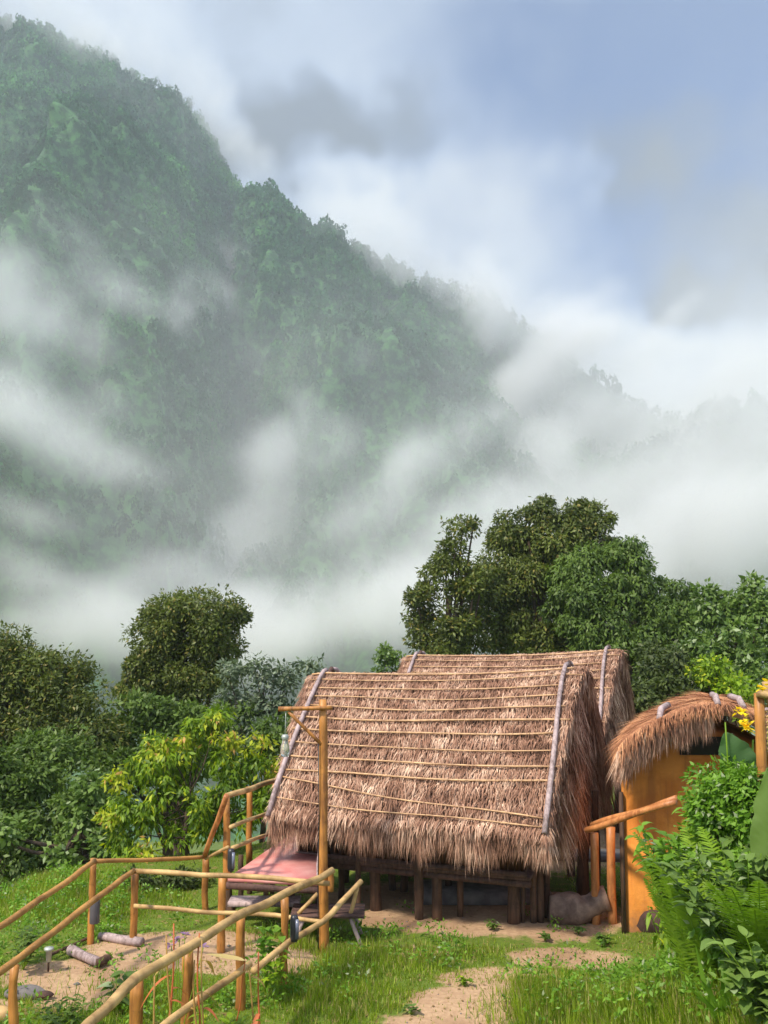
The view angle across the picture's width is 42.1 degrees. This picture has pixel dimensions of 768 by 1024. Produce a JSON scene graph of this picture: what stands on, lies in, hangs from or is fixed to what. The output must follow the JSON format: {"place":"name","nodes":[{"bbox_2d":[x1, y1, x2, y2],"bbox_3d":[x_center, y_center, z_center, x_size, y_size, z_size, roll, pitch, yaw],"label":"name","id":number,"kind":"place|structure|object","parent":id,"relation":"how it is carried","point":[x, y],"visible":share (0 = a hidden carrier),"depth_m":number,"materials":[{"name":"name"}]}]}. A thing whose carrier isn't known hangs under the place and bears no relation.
{"place":"outdoors","nodes":[
{"label":"outdoors","id":0,"kind":"place"},
{"bbox_2d":[0,787,752,1023],"bbox_3d":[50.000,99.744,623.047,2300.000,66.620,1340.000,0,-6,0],"label":"ground","id":1,"kind":"structure","parent":0,"point":[521,933],"depth_m":12.75,"materials":[{"name":"soil"}]},
{"bbox_2d":[0,1005,7,1021],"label":"edging log","id":2,"kind":"object","parent":1,"relation":"on","point":[3,1009],"visible":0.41,"depth_m":10.35,"materials":[{"name":"beige wood"}]},
{"bbox_2d":[4,984,44,1000],"bbox_3d":[-3.980,5.340,11.072,0.480,0.158,0.280,0,-6,0],"label":"stone","id":3,"kind":"object","parent":1,"relation":"on","point":[23,989],"visible":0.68,"depth_m":11.00,"materials":[{"name":"grey stone"}]},
{"bbox_2d":[0,918,49,969],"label":"garden plant","id":4,"kind":"object","parent":1,"relation":"on","point":[25,943],"visible":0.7,"depth_m":11.92,"materials":[{"name":"green plant"}]},
{"bbox_2d":[35,990,53,998],"bbox_3d":[-3.751,5.330,11.014,0.213,0.073,0.124,0,-6,0],"label":"stone","id":5,"kind":"object","parent":1,"relation":"on","point":[45,993],"visible":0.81,"depth_m":10.98,"materials":[{"name":"stone"}]},
{"bbox_2d":[44,946,53,971],"bbox_3d":[-3.976,5.304,11.825,0.120,0.280,0.120,0,-6,0],"label":"path light","id":6,"kind":"object","parent":1,"relation":"on","point":[48,949],"visible":1,"depth_m":11.80,"materials":[{"name":"silver metal"}]},
{"bbox_2d":[28,991,90,1023],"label":"garden plant","id":7,"kind":"object","parent":1,"relation":"on","point":[51,1017],"visible":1,"depth_m":10.14,"materials":[{"name":"green plant"}]},
{"bbox_2d":[0,619,134,892],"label":"broadleaf tree","id":8,"kind":"object","parent":1,"relation":"on","point":[53,687],"visible":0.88,"depth_m":23.12,"materials":[{"name":"green plant"}]},
{"bbox_2d":[0,768,134,871],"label":"bush","id":9,"kind":"object","parent":1,"relation":"on","point":[91,797],"visible":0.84,"depth_m":18.10,"materials":[{"name":"green plant"}]},
{"bbox_2d":[0,717,135,886],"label":"bush","id":10,"kind":"object","parent":1,"relation":"on","point":[32,772],"visible":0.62,"depth_m":19.38,"materials":[{"name":"green plant"}]},
{"bbox_2d":[52,937,86,955],"bbox_3d":[-3.943,5.474,12.603,0.044,0.043,0.788,-3,-6,23],"label":"edging log","id":11,"kind":"object","parent":1,"relation":"on","point":[65,947],"visible":0.56,"depth_m":12.47,"materials":[{"name":"brown wood"}]},
{"bbox_2d":[66,944,99,967],"bbox_3d":[-3.669,5.433,12.202,0.645,0.140,0.136,-6,-8,43],"label":"edging log","id":12,"kind":"object","parent":1,"relation":"on","point":[82,955],"visible":0.94,"depth_m":12.18,"materials":[{"name":"wood"}]},
{"bbox_2d":[96,954,111,966],"bbox_3d":[-3.395,5.415,12.041,0.113,0.111,0.202,-4,-7,32],"label":"edging log","id":13,"kind":"object","parent":1,"relation":"on","point":[106,959],"visible":0.85,"depth_m":12.01,"materials":[{"name":"brown wood"}]},
{"bbox_2d":[93,970,135,1010],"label":"garden plant","id":14,"kind":"object","parent":1,"relation":"on","point":[115,975],"visible":0.52,"depth_m":10.58,"materials":[{"name":"green plant"}]},
{"bbox_2d":[0,845,229,944],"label":"pole railing","id":15,"kind":"object","parent":1,"relation":"on","point":[92,863],"visible":0.85,"depth_m":12.81,"materials":[{"name":"brown wood"}]},
{"bbox_2d":[89,900,99,924],"bbox_3d":[-3.561,4.922,12.279,0.124,0.270,0.124,0,-6,0],"label":"pipe sleeve","id":16,"kind":"object","parent":15,"relation":"attached to","point":[94,918],"visible":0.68,"depth_m":12.23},
{"bbox_2d":[97,932,144,946],"bbox_3d":[-3.389,5.505,12.850,0.650,0.124,0.119,-2,-6,21],"label":"edging log","id":17,"kind":"object","parent":1,"relation":"on","point":[120,939],"visible":0.97,"depth_m":12.80,"materials":[{"name":"grey wood"}]},
{"bbox_2d":[0,868,329,1023],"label":"pole railing","id":18,"kind":"object","parent":1,"relation":"on","point":[12,965],"visible":0.88,"depth_m":11.97,"materials":[{"name":"brown wood"}]},
{"bbox_2d":[140,923,189,1023],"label":"wilting plant","id":19,"kind":"object","parent":1,"relation":"on","point":[169,996],"visible":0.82,"depth_m":9.08,"materials":[{"name":"orange plant"}]},
{"bbox_2d":[121,862,216,893],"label":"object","id":20,"kind":"object","parent":1,"relation":"on","point":[182,882],"visible":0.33,"depth_m":15.34,"materials":[{"name":"green plant"}]},
{"bbox_2d":[112,583,256,854],"bbox_3d":[-5.760,7.201,28.471,4.138,10.420,2.745,0,-6,0],"label":"broadleaf tree","id":21,"kind":"object","parent":1,"relation":"on","point":[161,664],"visible":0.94,"depth_m":28.22,"materials":[{"name":"green plant"}]},
{"bbox_2d":[90,700,280,863],"bbox_3d":[-3.446,4.947,17.978,3.395,3.055,1.825,0,-6,0],"label":"yellow tree","id":22,"kind":"object","parent":1,"relation":"on","point":[193,810],"visible":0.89,"depth_m":17.82,"materials":[{"name":"green plant"}]},
{"bbox_2d":[79,685,292,856],"bbox_3d":[-4.336,6.689,22.801,5.380,5.350,3.235,0,-6,0],"label":"tree","id":23,"kind":"object","parent":1,"relation":"on","point":[153,711],"visible":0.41,"depth_m":23.01,"materials":[{"name":"green plant"}]},
{"bbox_2d":[167,932,208,1023],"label":"purple flower","id":24,"kind":"object","parent":1,"relation":"on","point":[178,938],"visible":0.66,"depth_m":9.78,"materials":[{"name":"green plant"}]},
{"bbox_2d":[188,933,217,1023],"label":"wilting plant","id":25,"kind":"object","parent":1,"relation":"on","point":[209,963],"visible":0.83,"depth_m":8.92,"materials":[{"name":"orange plant"}]},
{"bbox_2d":[81,867,362,1023],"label":"pole railing","id":26,"kind":"object","parent":1,"relation":"on","point":[132,984],"visible":0.88,"depth_m":9.92,"materials":[{"name":"brown wood"}]},
{"bbox_2d":[290,914,298,941],"bbox_3d":[-0.972,4.524,10.840,0.098,0.285,0.095,0,-6,0],"label":"solar lamp","id":27,"kind":"object","parent":26,"relation":"attached to","point":[294,928],"visible":1,"depth_m":10.80,"materials":[{"name":"grey metal"}]},
{"bbox_2d":[187,1004,264,1023],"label":"garden plant","id":28,"kind":"object","parent":1,"relation":"on","point":[229,1016],"visible":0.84,"depth_m":9.67,"materials":[{"name":"green plant"}]},
{"bbox_2d":[207,954,245,1020],"bbox_3d":[-1.538,4.768,9.705,0.354,0.924,0.198,5,-8,-40],"label":"dried leaf plant","id":29,"kind":"object","parent":1,"relation":"on","point":[227,956],"visible":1,"depth_m":9.80,"materials":[{"name":"plant"}]},
{"bbox_2d":[249,952,264,1023],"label":"wilting plant","id":30,"kind":"object","parent":1,"relation":"on","point":[256,1017],"visible":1,"depth_m":9.77,"materials":[{"name":"orange plant"}]},
{"bbox_2d":[202,778,318,909],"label":"deck","id":31,"kind":"structure","parent":1,"relation":"on","point":[292,864],"depth_m":13.65,"materials":[{"name":"pink wood"}]},
{"bbox_2d":[227,848,234,871],"bbox_3d":[-1.945,4.435,12.709,0.098,0.285,0.095,0,-6,0],"label":"solar lamp","id":32,"kind":"object","parent":31,"relation":"attached to","point":[231,861],"visible":1,"depth_m":12.67,"materials":[{"name":"grey metal"}]},
{"bbox_2d":[226,896,300,917],"bbox_3d":[-1.657,5.587,13.823,1.097,0.434,0.340,0,-6,0],"label":"plank step","id":33,"kind":"object","parent":1,"relation":"on","point":[232,902],"visible":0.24,"depth_m":13.77,"materials":[{"name":"grey wood"}]},
{"bbox_2d":[210,650,323,842],"bbox_3d":[-2.831,6.380,23.439,2.480,6.201,2.119,-4,-7,32],"label":"silvery tree","id":34,"kind":"object","parent":1,"relation":"on","point":[285,679],"visible":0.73,"depth_m":23.54,"materials":[{"name":"green plant"}]},
{"bbox_2d":[253,922,290,987],"bbox_3d":[-1.292,4.973,11.163,0.435,0.761,0.678,3,-6,-25],"label":"garden plant","id":35,"kind":"object","parent":1,"relation":"on","point":[263,941],"visible":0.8,"depth_m":11.08,"materials":[{"name":"green plant"}]},
{"bbox_2d":[261,948,290,1002],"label":"garden plant","id":36,"kind":"object","parent":1,"relation":"on","point":[277,963],"visible":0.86,"depth_m":10.80,"materials":[{"name":"green plant"}]},
{"bbox_2d":[278,699,333,952],"bbox_3d":[-0.985,4.105,12.601,0.724,3.426,0.188,0,-6,0],"label":"lamp post","id":37,"kind":"object","parent":1,"relation":"on","point":[322,896],"visible":0.88,"depth_m":12.61,"materials":[{"name":"brown wood"}]},
{"bbox_2d":[280,715,289,756],"bbox_3d":[-1.257,2.820,12.688,0.124,0.577,0.124,0,-6,0],"label":"lantern","id":38,"kind":"object","parent":37,"relation":"hanging from","point":[285,750],"visible":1,"depth_m":12.64,"materials":[{"name":"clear glass"}]},
{"bbox_2d":[4,864,621,1022],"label":"pebbles","id":39,"kind":"object","parent":1,"relation":"on","point":[77,983],"visible":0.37,"depth_m":12.15,"materials":[{"name":"grey stone"}]},
{"bbox_2d":[290,888,364,945],"bbox_3d":[-0.727,5.203,13.023,0.950,0.866,0.545,0,-6,0],"label":"bench","id":40,"kind":"object","parent":1,"relation":"on","point":[350,911],"visible":0.56,"depth_m":12.86,"materials":[{"name":"wood"}]},
{"bbox_2d":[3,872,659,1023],"bbox_3d":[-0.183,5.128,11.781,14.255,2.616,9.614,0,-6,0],"label":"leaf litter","id":41,"kind":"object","parent":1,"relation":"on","point":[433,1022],"visible":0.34,"depth_m":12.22,"materials":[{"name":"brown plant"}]},
{"bbox_2d":[0,839,767,1023],"bbox_3d":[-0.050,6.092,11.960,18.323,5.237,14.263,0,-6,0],"label":"grass","id":42,"kind":"structure","parent":1,"relation":"on","point":[673,1009],"depth_m":11.13,"materials":[{"name":"green plant"}]},
{"bbox_2d":[370,640,406,672],"bbox_3d":[0.201,5.496,24.594,1.094,4.655,0.841,1,-6,-13],"label":"sapling","id":43,"kind":"object","parent":1,"relation":"on","point":[390,657],"visible":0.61,"depth_m":24.66,"materials":[{"name":"green plant"}]},
{"bbox_2d":[401,1001,420,1014],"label":"weed","id":44,"kind":"object","parent":1,"relation":"on","point":[413,1008],"visible":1,"depth_m":10.56,"materials":[{"name":"green plant"}]},
{"bbox_2d":[261,660,618,924],"bbox_3d":[1.016,4.124,15.474,4.823,3.689,4.754,-2,-6,20],"label":"stilt hut","id":45,"kind":"object","parent":1,"relation":"on","point":[496,777],"visible":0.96,"depth_m":14.02,"materials":[{"name":"brown plant"}]},
{"bbox_2d":[399,514,501,654],"bbox_3d":[2.047,4.755,29.654,3.025,9.590,2.610,2,-6,-23],"label":"broadleaf tree","id":46,"kind":"object","parent":1,"relation":"on","point":[458,630],"visible":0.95,"depth_m":29.66,"materials":[{"name":"green plant"}]},
{"bbox_2d":[454,975,473,985],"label":"weed","id":47,"kind":"object","parent":1,"relation":"on","point":[463,980],"visible":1,"depth_m":11.31,"materials":[{"name":"green plant"}]},
{"bbox_2d":[423,879,551,904],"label":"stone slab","id":48,"kind":"structure","parent":1,"relation":"on","point":[481,894],"depth_m":14.54,"materials":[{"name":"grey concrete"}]},
{"bbox_2d":[484,919,500,929],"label":"weed","id":49,"kind":"object","parent":1,"relation":"on","point":[492,925],"visible":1,"depth_m":13.41,"materials":[{"name":"green plant"}]},
{"bbox_2d":[396,644,636,845],"bbox_3d":[2.636,4.497,20.060,4.823,3.689,4.754,-2,-6,20],"label":"stilt hut","id":50,"kind":"object","parent":1,"relation":"on","point":[616,705],"visible":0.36,"depth_m":19.51,"materials":[{"name":"brown plant"}]},
{"bbox_2d":[452,493,620,654],"bbox_3d":[4.907,4.619,31.262,5.544,10.614,3.542,0,-6,0],"label":"broadleaf tree","id":51,"kind":"object","parent":1,"relation":"on","point":[515,595],"visible":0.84,"depth_m":31.11,"materials":[{"name":"green plant"}]},
{"bbox_2d":[536,931,550,940],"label":"weed","id":52,"kind":"object","parent":1,"relation":"on","point":[545,935],"visible":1,"depth_m":12.95,"materials":[{"name":"green plant"}]},
{"bbox_2d":[569,924,587,934],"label":"weed","id":53,"kind":"object","parent":1,"relation":"on","point":[578,929],"visible":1,"depth_m":13.23,"materials":[{"name":"green plant"}]},
{"bbox_2d":[548,885,611,924],"bbox_3d":[2.700,5.445,13.795,0.863,0.557,0.464,0,-6,0],"label":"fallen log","id":54,"kind":"object","parent":1,"relation":"on","point":[571,908],"visible":0.96,"depth_m":13.62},
{"bbox_2d":[551,849,619,861],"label":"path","id":55,"kind":"structure","parent":1,"relation":"on","point":[604,855],"depth_m":17.10,"materials":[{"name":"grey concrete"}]},
{"bbox_2d":[594,932,612,944],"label":"weed","id":56,"kind":"object","parent":1,"relation":"on","point":[604,939],"visible":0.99,"depth_m":12.85,"materials":[{"name":"green plant"}]},
{"bbox_2d":[536,533,704,699],"bbox_3d":[7.207,4.468,29.660,5.290,7.857,3.971,0,-6,0],"label":"broadleaf tree","id":57,"kind":"object","parent":1,"relation":"on","point":[629,606],"visible":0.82,"depth_m":29.44,"materials":[{"name":"green plant"}]},
{"bbox_2d":[584,795,678,924],"bbox_3d":[3.114,4.621,12.971,0.669,2.074,1.809,2,-6,-17],"label":"wooden railing","id":58,"kind":"object","parent":1,"relation":"on","point":[608,822],"visible":0.91,"depth_m":13.68,"materials":[{"name":"brown wood"}]},
{"bbox_2d":[620,909,662,932],"bbox_3d":[3.642,5.521,13.501,0.797,0.524,0.616,-3,-7,27],"label":"boulder","id":59,"kind":"object","parent":1,"relation":"on","point":[641,925],"visible":0.17,"depth_m":13.27,"materials":[{"name":"grey stone"}]},
{"bbox_2d":[644,906,672,961],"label":"creeper","id":60,"kind":"object","parent":1,"relation":"on","point":[662,938],"visible":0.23,"depth_m":10.19,"materials":[{"name":"green plant"}]},
{"bbox_2d":[625,820,698,929],"bbox_3d":[2.820,3.423,9.030,1.130,1.217,1.324,0,-6,0],"label":"leafy shrub","id":61,"kind":"object","parent":1,"relation":"on","point":[659,847],"visible":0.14,"depth_m":9.04,"materials":[{"name":"green plant"}]},
{"bbox_2d":[652,905,691,959],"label":"sword leaf plant","id":62,"kind":"object","parent":1,"relation":"on","point":[674,930],"visible":0.03,"depth_m":8.66,"materials":[{"name":"green plant"}]},
{"bbox_2d":[601,690,767,933],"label":"clay hut","id":63,"kind":"object","parent":1,"relation":"on","point":[657,750],"visible":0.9,"depth_m":13.41,"materials":[{"name":"orange paint"}]},
{"bbox_2d":[679,737,721,754],"bbox_3d":[4.321,3.172,13.542,0.620,0.240,0.050,0,-6,0],"label":"window","id":64,"kind":"structure","parent":63,"relation":"in","point":[700,748],"depth_m":13.51,"materials":[{"name":"black"}]},
{"bbox_2d":[635,849,736,982],"bbox_3d":[2.563,3.349,8.348,1.015,1.117,0.853,0,-6,0],"label":"sword fern","id":65,"kind":"object","parent":1,"relation":"on","point":[671,926],"visible":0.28,"depth_m":8.19,"materials":[{"name":"green plant"}]},
{"bbox_2d":[630,637,745,718],"bbox_3d":[6.493,4.755,21.633,2.792,4.064,2.912,-3,-7,25],"label":"bush","id":66,"kind":"object","parent":1,"relation":"on","point":[663,675],"visible":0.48,"depth_m":21.45,"materials":[{"name":"green plant"}]},
{"bbox_2d":[632,820,751,971],"bbox_3d":[2.671,3.228,8.296,1.198,1.097,1.133,-5,-8,40],"label":"sword fern","id":67,"kind":"object","parent":1,"relation":"on","point":[688,917],"visible":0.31,"depth_m":8.43,"materials":[{"name":"green plant"}]},
{"bbox_2d":[641,832,767,972],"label":"leafy shrub","id":68,"kind":"object","parent":1,"relation":"on","point":[707,915],"visible":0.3,"depth_m":7.64,"materials":[{"name":"green plant"}]},
{"bbox_2d":[680,944,738,1023],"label":"sword leaf plant","id":69,"kind":"object","parent":1,"relation":"on","point":[708,1000],"visible":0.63,"depth_m":7.47,"materials":[{"name":"green plant"}]},
{"bbox_2d":[671,770,751,849],"bbox_3d":[3.009,3.097,9.053,0.772,1.352,0.978,-4,-7,32],"label":"leafy shrub","id":70,"kind":"object","parent":1,"relation":"on","point":[681,799],"visible":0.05,"depth_m":9.30,"materials":[{"name":"green plant"}]},
{"bbox_2d":[665,753,767,966],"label":"dense shrub","id":71,"kind":"object","parent":1,"relation":"on","point":[719,806],"visible":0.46,"depth_m":8.45,"materials":[{"name":"green plant"}]},
{"bbox_2d":[673,570,767,727],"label":"broadleaf tree","id":72,"kind":"object","parent":1,"relation":"on","point":[739,642],"visible":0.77,"depth_m":24.45,"materials":[{"name":"green plant"}]},
{"bbox_2d":[684,652,766,732],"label":"bush","id":73,"kind":"object","parent":1,"relation":"on","point":[709,676],"visible":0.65,"depth_m":20.72,"materials":[{"name":"green plant"}]},
{"bbox_2d":[697,826,767,967],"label":"sword fern","id":74,"kind":"object","parent":1,"relation":"on","point":[755,914],"visible":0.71,"depth_m":7.18,"materials":[{"name":"green plant"}]},
{"bbox_2d":[700,925,767,1023],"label":"leafy shrub","id":75,"kind":"object","parent":1,"relation":"on","point":[748,978],"visible":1,"depth_m":6.71,"materials":[{"name":"green plant"}]},
{"bbox_2d":[718,706,756,767],"bbox_3d":[3.110,2.693,8.561,0.353,2.018,0.321,0,-6,0],"label":"canna plant","id":76,"kind":"object","parent":1,"relation":"on","point":[731,745],"visible":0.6,"depth_m":8.67,"materials":[{"name":"green plant"}]},
{"bbox_2d":[748,678,767,889],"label":"canna plant","id":77,"kind":"object","parent":1,"relation":"on","point":[758,837],"visible":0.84,"depth_m":7.71,"materials":[{"name":"green plant"}]},
{"bbox_2d":[754,681,767,784],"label":"bamboo post","id":78,"kind":"object","parent":1,"relation":"on","point":[760,711],"visible":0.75,"depth_m":8.42,"materials":[{"name":"wood"}]},
{"bbox_2d":[0,26,767,841],"bbox_3d":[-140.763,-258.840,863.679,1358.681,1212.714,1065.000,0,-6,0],"label":"mountain","id":79,"kind":"structure","parent":0,"point":[104,566],"depth_m":486.93,"materials":[{"name":"green plant"}]},
{"bbox_2d":[0,13,767,651],"bbox_3d":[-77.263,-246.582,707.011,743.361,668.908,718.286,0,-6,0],"label":"mountain forest","id":80,"kind":"object","parent":79,"relation":"on","point":[490,433],"visible":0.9,"depth_m":572.11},
{"bbox_2d":[0,0,767,421],"label":"sky","id":81,"kind":"structure","parent":0,"point":[599,168],"materials":[{"name":"blue"}]}
]}

